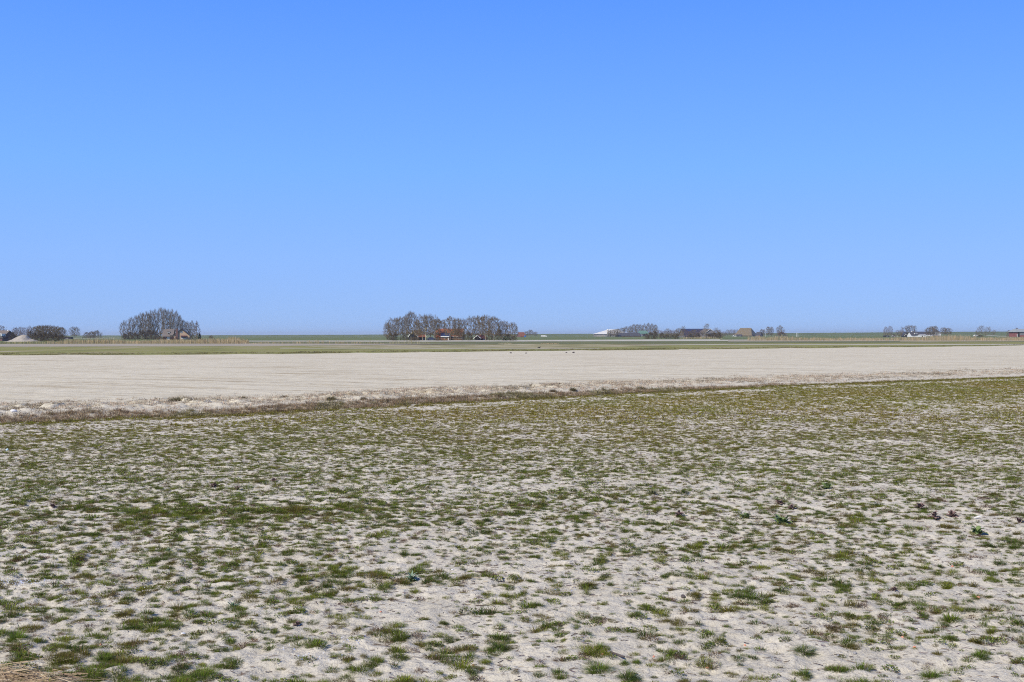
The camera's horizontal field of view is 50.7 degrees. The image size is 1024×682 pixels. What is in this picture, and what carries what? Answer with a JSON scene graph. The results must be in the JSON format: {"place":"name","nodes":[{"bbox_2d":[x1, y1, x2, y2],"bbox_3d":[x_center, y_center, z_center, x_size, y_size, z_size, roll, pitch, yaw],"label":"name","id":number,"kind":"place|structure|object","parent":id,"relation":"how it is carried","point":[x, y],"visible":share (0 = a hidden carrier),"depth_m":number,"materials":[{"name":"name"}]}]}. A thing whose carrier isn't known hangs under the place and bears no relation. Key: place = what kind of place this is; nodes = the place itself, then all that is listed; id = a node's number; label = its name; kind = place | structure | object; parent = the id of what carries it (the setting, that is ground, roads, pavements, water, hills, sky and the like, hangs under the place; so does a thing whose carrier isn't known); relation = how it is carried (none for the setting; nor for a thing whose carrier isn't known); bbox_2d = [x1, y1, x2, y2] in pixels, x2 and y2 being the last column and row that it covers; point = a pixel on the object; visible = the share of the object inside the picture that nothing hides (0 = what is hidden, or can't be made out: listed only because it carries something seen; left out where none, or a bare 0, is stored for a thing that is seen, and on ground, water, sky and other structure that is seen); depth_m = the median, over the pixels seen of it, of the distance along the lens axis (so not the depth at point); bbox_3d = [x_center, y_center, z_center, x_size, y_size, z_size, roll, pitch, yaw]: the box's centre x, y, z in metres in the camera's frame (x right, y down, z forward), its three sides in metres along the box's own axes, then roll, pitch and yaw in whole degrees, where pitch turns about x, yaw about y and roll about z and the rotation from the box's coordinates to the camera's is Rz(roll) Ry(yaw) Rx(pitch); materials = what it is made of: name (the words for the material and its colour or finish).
{"place":"outdoors","nodes":[
{"label":"outdoors","id":0,"kind":"place"},
{"bbox_2d":[0,330,14,340],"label":"dormer house","id":1,"kind":"structure","parent":0,"point":[4,334],"depth_m":514.64,"materials":[{"name":"brick"}]},
{"bbox_2d":[162,329,190,339],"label":"brick house","id":2,"kind":"structure","parent":0,"point":[180,334],"depth_m":671.92,"materials":[{"name":"grey brick"}]},
{"bbox_2d":[193,321,200,337],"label":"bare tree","id":3,"kind":"object","parent":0,"point":[196,325],"visible":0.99,"depth_m":665.83,"materials":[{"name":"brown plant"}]},
{"bbox_2d":[0,344,457,346],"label":"grey field","id":4,"kind":"structure","parent":0,"point":[32,345],"depth_m":268.51,"materials":[{"name":"soil"}]},
{"bbox_2d":[247,340,382,343],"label":"sparse reeds","id":5,"kind":"object","parent":4,"relation":"on","point":[317,341],"visible":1,"depth_m":298.06,"materials":[{"name":"beige plant"}]},
{"bbox_2d":[339,348,599,348],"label":"sand strip","id":6,"kind":"object","parent":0,"point":[468,348],"visible":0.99,"depth_m":183.90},
{"bbox_2d":[309,344,664,347],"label":"sparse field","id":7,"kind":"structure","parent":0,"point":[491,346],"depth_m":223.49,"materials":[{"name":"beige plant"}]},
{"bbox_2d":[0,335,1019,343],"bbox_3d":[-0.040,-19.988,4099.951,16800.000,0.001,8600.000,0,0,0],"label":"ground","id":8,"kind":"structure","parent":0,"point":[298,338],"depth_m":794.25,"materials":[{"name":"green plant"}]},
{"bbox_2d":[4,335,42,341],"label":"sand heap","id":9,"kind":"object","parent":8,"relation":"on","point":[23,338],"visible":0.86,"depth_m":453.21,"materials":[{"name":"beige sand"}]},
{"bbox_2d":[0,341,50,343],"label":"reed bed","id":10,"kind":"object","parent":8,"relation":"on","point":[31,342],"visible":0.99,"depth_m":327.16,"materials":[{"name":"beige plant"}]},
{"bbox_2d":[34,332,43,340],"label":"dark bush","id":11,"kind":"object","parent":8,"relation":"on","point":[40,336],"visible":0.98,"depth_m":460.04,"materials":[{"name":"plant"}]},
{"bbox_2d":[33,325,46,336],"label":"grey tree","id":12,"kind":"object","parent":8,"relation":"on","point":[39,328],"visible":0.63,"depth_m":487.90,"materials":[{"name":"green plant"}]},
{"bbox_2d":[40,325,54,340],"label":"grey tree","id":13,"kind":"object","parent":8,"relation":"on","point":[47,329],"visible":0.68,"depth_m":486.46,"materials":[{"name":"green plant"}]},
{"bbox_2d":[43,333,55,340],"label":"dark bush","id":14,"kind":"object","parent":8,"relation":"on","point":[50,336],"visible":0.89,"depth_m":457.81,"materials":[{"name":"plant"}]},
{"bbox_2d":[52,326,64,340],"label":"grey tree","id":15,"kind":"object","parent":8,"relation":"on","point":[59,328],"visible":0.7,"depth_m":485.21,"materials":[{"name":"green plant"}]},
{"bbox_2d":[70,327,79,337],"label":"lone tree","id":16,"kind":"object","parent":8,"relation":"on","point":[73,334],"visible":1,"depth_m":1151.30,"materials":[{"name":"grey plant"}]},
{"bbox_2d":[118,321,129,335],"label":"tall bare tree","id":17,"kind":"object","parent":8,"relation":"on","point":[125,324],"visible":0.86,"depth_m":709.10,"materials":[{"name":"grey plant"}]},
{"bbox_2d":[125,318,135,335],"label":"tall bare tree","id":18,"kind":"object","parent":8,"relation":"on","point":[131,326],"visible":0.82,"depth_m":690.82,"materials":[{"name":"grey plant"}]},
{"bbox_2d":[132,315,142,338],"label":"tall bare tree","id":19,"kind":"object","parent":8,"relation":"on","point":[137,325],"visible":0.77,"depth_m":696.13,"materials":[{"name":"grey plant"}]},
{"bbox_2d":[136,314,146,338],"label":"tall bare tree","id":20,"kind":"object","parent":8,"relation":"on","point":[143,323],"visible":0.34,"depth_m":726.42,"materials":[{"name":"grey plant"}]},
{"bbox_2d":[138,331,147,339],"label":"dark bush","id":21,"kind":"object","parent":8,"relation":"on","point":[144,336],"visible":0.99,"depth_m":664.65,"materials":[{"name":"plant"}]},
{"bbox_2d":[140,311,151,339],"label":"tall bare tree","id":22,"kind":"object","parent":8,"relation":"on","point":[148,324],"visible":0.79,"depth_m":677.15,"materials":[{"name":"grey plant"}]},
{"bbox_2d":[47,336,246,343],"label":"reed bed","id":23,"kind":"object","parent":8,"relation":"on","point":[210,340],"visible":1,"depth_m":317.20,"materials":[{"name":"beige plant"}]},
{"bbox_2d":[144,329,154,339],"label":"dark bush","id":24,"kind":"object","parent":8,"relation":"on","point":[148,334],"visible":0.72,"depth_m":669.23,"materials":[{"name":"plant"}]},
{"bbox_2d":[146,310,155,333],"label":"tall bare tree","id":25,"kind":"object","parent":8,"relation":"on","point":[151,320],"visible":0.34,"depth_m":714.84,"materials":[{"name":"grey plant"}]},
{"bbox_2d":[151,308,159,333],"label":"tall bare tree","id":26,"kind":"object","parent":8,"relation":"on","point":[155,321],"visible":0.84,"depth_m":681.55,"materials":[{"name":"grey plant"}]},
{"bbox_2d":[157,307,166,336],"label":"tall bare tree","id":27,"kind":"object","parent":8,"relation":"on","point":[160,319],"visible":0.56,"depth_m":726.54,"materials":[{"name":"grey plant"}]},
{"bbox_2d":[160,309,170,333],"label":"tall bare tree","id":28,"kind":"object","parent":8,"relation":"on","point":[163,316],"visible":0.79,"depth_m":692.53,"materials":[{"name":"grey plant"}]},
{"bbox_2d":[168,309,177,332],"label":"tall bare tree","id":29,"kind":"object","parent":8,"relation":"on","point":[171,314],"visible":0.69,"depth_m":705.42,"materials":[{"name":"grey plant"}]},
{"bbox_2d":[172,311,180,331],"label":"tall bare tree","id":30,"kind":"object","parent":8,"relation":"on","point":[176,314],"visible":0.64,"depth_m":728.17,"materials":[{"name":"grey plant"}]},
{"bbox_2d":[187,321,195,337],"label":"tall bare tree","id":31,"kind":"object","parent":8,"relation":"on","point":[190,332],"visible":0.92,"depth_m":713.06,"materials":[{"name":"grey plant"}]},
{"bbox_2d":[387,318,400,339],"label":"bare tree","id":32,"kind":"object","parent":8,"relation":"on","point":[395,323],"visible":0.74,"depth_m":486.53,"materials":[{"name":"grey plant"}]},
{"bbox_2d":[394,316,405,337],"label":"bare tree","id":33,"kind":"object","parent":8,"relation":"on","point":[400,331],"visible":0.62,"depth_m":508.91,"materials":[{"name":"grey plant"}]},
{"bbox_2d":[400,314,410,337],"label":"bare tree","id":34,"kind":"object","parent":8,"relation":"on","point":[406,324],"visible":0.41,"depth_m":524.89,"materials":[{"name":"brown plant"}]},
{"bbox_2d":[404,311,418,339],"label":"bare tree","id":35,"kind":"object","parent":8,"relation":"on","point":[408,315],"visible":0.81,"depth_m":497.89,"materials":[{"name":"grey plant"}]},
{"bbox_2d":[408,331,424,339],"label":"barn","id":36,"kind":"structure","parent":8,"relation":"on","point":[413,336],"depth_m":499.88,"materials":[{"name":"red tile"}]},
{"bbox_2d":[414,313,429,340],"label":"bare tree","id":37,"kind":"object","parent":8,"relation":"on","point":[423,328],"visible":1,"depth_m":469.67,"materials":[{"name":"brown plant"}]},
{"bbox_2d":[422,314,437,336],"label":"bare tree","id":38,"kind":"object","parent":8,"relation":"on","point":[430,317],"visible":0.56,"depth_m":510.61,"materials":[{"name":"brown plant"}]},
{"bbox_2d":[430,317,441,337],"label":"bare tree","id":39,"kind":"object","parent":8,"relation":"on","point":[437,328],"visible":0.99,"depth_m":497.26,"materials":[{"name":"brown plant"}]},
{"bbox_2d":[434,330,445,339],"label":"farm wing","id":40,"kind":"structure","parent":8,"relation":"on","point":[440,332],"depth_m":501.50,"materials":[{"name":"brown brick"}]},
{"bbox_2d":[440,333,449,339],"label":"annex","id":41,"kind":"object","parent":8,"relation":"on","point":[444,336],"visible":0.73,"depth_m":496.83,"materials":[{"name":"white brick"}]},
{"bbox_2d":[441,328,464,339],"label":"farmhouse","id":42,"kind":"object","parent":8,"relation":"on","point":[452,336],"visible":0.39,"depth_m":503.40,"materials":[{"name":"red brick"}]},
{"bbox_2d":[474,316,486,334],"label":"bare tree","id":43,"kind":"object","parent":8,"relation":"on","point":[477,318],"visible":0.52,"depth_m":507.78,"materials":[{"name":"plant"}]},
{"bbox_2d":[680,336,721,338],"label":"bush reeds","id":44,"kind":"object","parent":8,"relation":"on","point":[708,337],"visible":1,"depth_m":618.21,"materials":[{"name":"beige plant"}]},
{"bbox_2d":[735,328,755,335],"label":"thatched farm","id":45,"kind":"object","parent":8,"relation":"on","point":[746,331],"visible":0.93,"depth_m":1440.36,"materials":[{"name":"brick"}]},
{"bbox_2d":[903,325,916,332],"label":"tree","id":46,"kind":"object","parent":8,"relation":"on","point":[910,328],"visible":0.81,"depth_m":1177.12,"materials":[{"name":"grey plant"}]},
{"bbox_2d":[907,331,919,336],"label":"cottage","id":47,"kind":"structure","parent":8,"relation":"on","point":[912,334],"depth_m":911.85,"materials":[{"name":"white paint"}]},
{"bbox_2d":[924,327,934,334],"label":"tree","id":48,"kind":"object","parent":8,"relation":"on","point":[929,330],"visible":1,"depth_m":1247.01,"materials":[{"name":"grey plant"}]},
{"bbox_2d":[0,345,1023,681],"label":"sand field","id":49,"kind":"structure","parent":0,"point":[78,379],"depth_m":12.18,"materials":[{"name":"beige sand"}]},
{"bbox_2d":[1,627,32,642],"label":"grass tuft","id":50,"kind":"object","parent":49,"relation":"on","point":[20,635],"visible":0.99,"depth_m":8.02,"materials":[{"name":"green plant"}]},
{"bbox_2d":[0,656,108,681],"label":"straw","id":51,"kind":"object","parent":49,"relation":"on","point":[7,676],"visible":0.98,"depth_m":7.00,"materials":[{"name":"beige plant"}]},
{"bbox_2d":[74,663,109,681],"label":"grass tuft","id":52,"kind":"object","parent":49,"relation":"on","point":[88,674],"visible":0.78,"depth_m":7.07,"materials":[{"name":"green plant"}]},
{"bbox_2d":[88,651,117,661],"bbox_3d":[-2.852,2.187,7.533,0.270,0.098,0.282,0,0,0],"label":"grass tuft","id":53,"kind":"object","parent":49,"relation":"on","point":[105,658],"visible":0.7,"depth_m":7.53,"materials":[{"name":"green plant"}]},
{"bbox_2d":[102,506,146,514],"bbox_3d":[-4.867,2.121,13.694,0.666,0.148,0.705,0,0,0],"label":"grass tuft","id":54,"kind":"object","parent":49,"relation":"on","point":[127,510],"visible":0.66,"depth_m":13.73,"materials":[{"name":"green plant"}]},
{"bbox_2d":[165,395,190,400],"bbox_3d":[-10.827,1.834,35.028,1.208,0.222,1.189,0,0,0],"label":"grass mound","id":55,"kind":"object","parent":49,"relation":"on","point":[177,398],"depth_m":34.88,"materials":[{"name":"beige plant"}]},
{"bbox_2d":[178,660,224,681],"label":"grass tuft","id":56,"kind":"object","parent":49,"relation":"on","point":[195,674],"visible":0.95,"depth_m":7.10,"materials":[{"name":"green plant"}]},
{"bbox_2d":[219,491,255,496],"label":"grass tuft","id":57,"kind":"object","parent":49,"relation":"on","point":[238,494],"visible":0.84,"depth_m":15.14,"materials":[{"name":"green plant"}]},
{"bbox_2d":[377,581,395,589],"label":"grass tuft","id":58,"kind":"object","parent":49,"relation":"on","point":[385,584],"visible":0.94,"depth_m":9.69,"materials":[{"name":"green plant"}]},
{"bbox_2d":[394,631,408,641],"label":"grass tuft","id":59,"kind":"object","parent":49,"relation":"on","point":[401,636],"visible":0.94,"depth_m":7.99,"materials":[{"name":"green plant"}]},
{"bbox_2d":[404,570,418,579],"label":"blue green plant","id":60,"kind":"object","parent":49,"relation":"on","point":[411,577],"visible":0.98,"depth_m":9.99,"materials":[{"name":"green plant"}]},
{"bbox_2d":[483,639,510,653],"bbox_3d":[-0.095,2.169,7.743,0.263,0.091,0.273,0,0,0],"label":"grass tuft","id":61,"kind":"object","parent":49,"relation":"on","point":[501,647],"visible":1,"depth_m":7.74,"materials":[{"name":"green plant"}]},
{"bbox_2d":[0,409,1023,681],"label":"grass tufts","id":62,"kind":"object","parent":49,"relation":"on","point":[776,413],"visible":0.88,"depth_m":15.67,"materials":[{"name":"green plant"}]},
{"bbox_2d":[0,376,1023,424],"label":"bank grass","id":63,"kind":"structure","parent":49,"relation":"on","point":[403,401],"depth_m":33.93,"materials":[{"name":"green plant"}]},
{"bbox_2d":[582,657,618,673],"bbox_3d":[0.586,2.171,7.255,0.323,0.103,0.334,0,0,0],"label":"grass tuft","id":64,"kind":"object","parent":49,"relation":"on","point":[598,669],"visible":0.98,"depth_m":7.26,"materials":[{"name":"green plant"}]},
{"bbox_2d":[615,665,644,681],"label":"grass tuft","id":65,"kind":"object","parent":49,"relation":"on","point":[630,676],"visible":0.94,"depth_m":7.06,"materials":[{"name":"green plant"}]},
{"bbox_2d":[772,514,794,524],"bbox_3d":[3.210,2.125,12.898,0.226,0.126,0.276,0,0,-43],"label":"dock plant","id":66,"kind":"object","parent":49,"relation":"on","point":[781,520],"visible":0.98,"depth_m":12.86,"materials":[{"name":"green plant"}]},
{"bbox_2d":[786,641,819,656],"bbox_3d":[2.068,2.163,7.644,0.294,0.084,0.285,0,0,0],"label":"grass tuft","id":67,"kind":"object","parent":49,"relation":"on","point":[803,648],"visible":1,"depth_m":7.64,"materials":[{"name":"green plant"}]},
{"bbox_2d":[797,668,811,677],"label":"grass tuft","id":68,"kind":"object","parent":49,"relation":"on","point":[804,673],"visible":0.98,"depth_m":7.14,"materials":[{"name":"green plant"}]},
{"bbox_2d":[819,482,831,488],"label":"dock plant","id":69,"kind":"object","parent":49,"relation":"on","point":[826,485],"visible":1,"depth_m":15.73,"materials":[{"name":"green plant"}]},
{"bbox_2d":[918,665,947,678],"bbox_3d":[2.761,2.177,7.119,0.249,0.093,0.239,0,0,0],"label":"grass tuft","id":70,"kind":"object","parent":49,"relation":"on","point":[934,674],"visible":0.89,"depth_m":7.13,"materials":[{"name":"green plant"}]},
{"bbox_2d":[927,510,943,518],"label":"withered weed","id":71,"kind":"object","parent":49,"relation":"on","point":[934,514],"visible":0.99,"depth_m":13.15,"materials":[{"name":"brown plant"}]},
{"bbox_2d":[941,633,959,641],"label":"grass tuft","id":72,"kind":"object","parent":49,"relation":"on","point":[950,637],"visible":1,"depth_m":7.88,"materials":[{"name":"green plant"}]},
{"bbox_2d":[946,510,959,517],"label":"withered weed","id":73,"kind":"object","parent":49,"relation":"on","point":[951,513],"visible":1,"depth_m":13.33,"materials":[{"name":"brown plant"}]},
{"bbox_2d":[971,525,987,533],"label":"dock plant","id":74,"kind":"object","parent":49,"relation":"on","point":[977,529],"visible":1,"depth_m":12.18,"materials":[{"name":"green plant"}]},
{"bbox_2d":[968,647,991,660],"bbox_3d":[3.239,2.159,7.493,0.204,0.078,0.213,0,0,0],"label":"grass tuft","id":75,"kind":"object","parent":49,"relation":"on","point":[979,654],"visible":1,"depth_m":7.47,"materials":[{"name":"green plant"}]},
{"bbox_2d":[0,342,1023,354],"bbox_3d":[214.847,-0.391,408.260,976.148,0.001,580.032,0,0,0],"label":"crop field","id":76,"kind":"structure","parent":0,"point":[155,350],"depth_m":183.29,"materials":[{"name":"green plant"}]},
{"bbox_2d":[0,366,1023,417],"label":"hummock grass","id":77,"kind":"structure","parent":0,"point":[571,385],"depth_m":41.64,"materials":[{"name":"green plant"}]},
{"bbox_2d":[0,0,1023,335],"label":"sky","id":78,"kind":"structure","parent":0,"point":[231,167],"materials":[{"name":"blue"}]},
{"bbox_2d":[312,339,727,341],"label":"pale field","id":79,"kind":"structure","parent":0,"point":[530,340],"depth_m":445.14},
{"bbox_2d":[383,322,393,336],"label":"bare tree","id":80,"kind":"object","parent":79,"relation":"on","point":[388,328],"visible":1,"depth_m":469.08,"materials":[{"name":"grey plant"}]},
{"bbox_2d":[413,319,422,339],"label":"bare tree","id":81,"kind":"object","parent":79,"relation":"on","point":[418,335],"visible":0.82,"depth_m":474.48,"materials":[{"name":"grey plant"}]},
{"bbox_2d":[442,316,457,339],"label":"bare tree","id":82,"kind":"object","parent":79,"relation":"on","point":[453,322],"visible":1,"depth_m":468.00,"materials":[{"name":"grey plant"}]},
{"bbox_2d":[457,317,468,339],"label":"bare tree","id":83,"kind":"object","parent":79,"relation":"on","point":[463,329],"visible":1,"depth_m":469.66,"materials":[{"name":"grey plant"}]},
{"bbox_2d":[464,315,479,338],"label":"bare tree","id":84,"kind":"object","parent":79,"relation":"on","point":[470,322],"visible":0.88,"depth_m":490.01,"materials":[{"name":"grey plant"}]},
{"bbox_2d":[473,335,486,339],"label":"shed","id":85,"kind":"structure","parent":79,"relation":"on","point":[479,337],"depth_m":495.08,"materials":[{"name":"black tile"}]},
{"bbox_2d":[477,314,493,340],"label":"bare tree","id":86,"kind":"object","parent":79,"relation":"on","point":[483,323],"visible":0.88,"depth_m":457.92,"materials":[{"name":"grey plant"}]},
{"bbox_2d":[486,316,502,340],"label":"bare tree","id":87,"kind":"object","parent":79,"relation":"on","point":[494,319],"visible":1,"depth_m":453.64,"materials":[{"name":"grey plant"}]},
{"bbox_2d":[495,320,510,336],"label":"bare tree","id":88,"kind":"object","parent":79,"relation":"on","point":[505,331],"visible":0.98,"depth_m":454.69,"materials":[{"name":"grey plant"}]},
{"bbox_2d":[506,322,518,339],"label":"bare tree","id":89,"kind":"object","parent":79,"relation":"on","point":[513,333],"visible":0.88,"depth_m":463.65,"materials":[{"name":"grey plant"}]},
{"bbox_2d":[38,331,1008,336],"bbox_3d":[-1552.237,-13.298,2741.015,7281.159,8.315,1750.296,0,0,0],"label":"dike","id":90,"kind":"structure","parent":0,"point":[881,333],"depth_m":2655.22,"materials":[{"name":"green plant"}]},
{"bbox_2d":[594,329,626,336],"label":"white barn","id":91,"kind":"structure","parent":0,"point":[602,334],"depth_m":1550.07,"materials":[{"name":"white metal"}]},
{"bbox_2d":[226,341,1023,343],"bbox_3d":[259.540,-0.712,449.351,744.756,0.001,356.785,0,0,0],"label":"dark pasture","id":92,"kind":"structure","parent":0,"point":[699,342],"depth_m":318.03,"materials":[{"name":"green plant"}]},
{"bbox_2d":[384,340,429,343],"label":"sparse reeds","id":93,"kind":"object","parent":92,"relation":"on","point":[406,342],"visible":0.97,"depth_m":293.03,"materials":[{"name":"beige plant"}]},
{"bbox_2d":[615,333,640,336],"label":"dark barn","id":94,"kind":"structure","parent":0,"point":[628,335],"depth_m":1345.76,"materials":[{"name":"brick"}]},
{"bbox_2d":[638,331,648,335],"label":"green barn","id":95,"kind":"structure","parent":0,"point":[643,333],"depth_m":1661.17,"materials":[{"name":"green metal"}]},
{"bbox_2d":[678,329,702,336],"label":"solar barn","id":96,"kind":"structure","parent":0,"point":[688,330],"depth_m":1017.53,"materials":[{"name":"grey"}]},
{"bbox_2d":[700,329,714,336],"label":"gable barn","id":97,"kind":"structure","parent":0,"point":[710,331],"depth_m":965.00,"materials":[{"name":"grey tile"}]},
{"bbox_2d":[621,344,1022,344],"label":"bare strip","id":98,"kind":"object","parent":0,"point":[831,344],"visible":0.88,"depth_m":244.21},
{"bbox_2d":[728,340,1014,340],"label":"dusty strip","id":99,"kind":"object","parent":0,"point":[857,340],"visible":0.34,"depth_m":402.05,"materials":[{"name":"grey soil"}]},
{"bbox_2d":[747,335,1023,340],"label":"reed bed","id":100,"kind":"object","parent":99,"relation":"on","point":[950,338],"visible":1,"depth_m":387.76,"materials":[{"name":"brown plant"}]},
{"bbox_2d":[900,341,986,341],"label":"stony strip","id":101,"kind":"object","parent":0,"point":[943,341],"visible":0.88,"depth_m":335.49,"materials":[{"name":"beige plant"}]},
{"bbox_2d":[1008,329,1023,336],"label":"red barn","id":102,"kind":"structure","parent":0,"point":[1016,333],"depth_m":858.84,"materials":[{"name":"red brick"}]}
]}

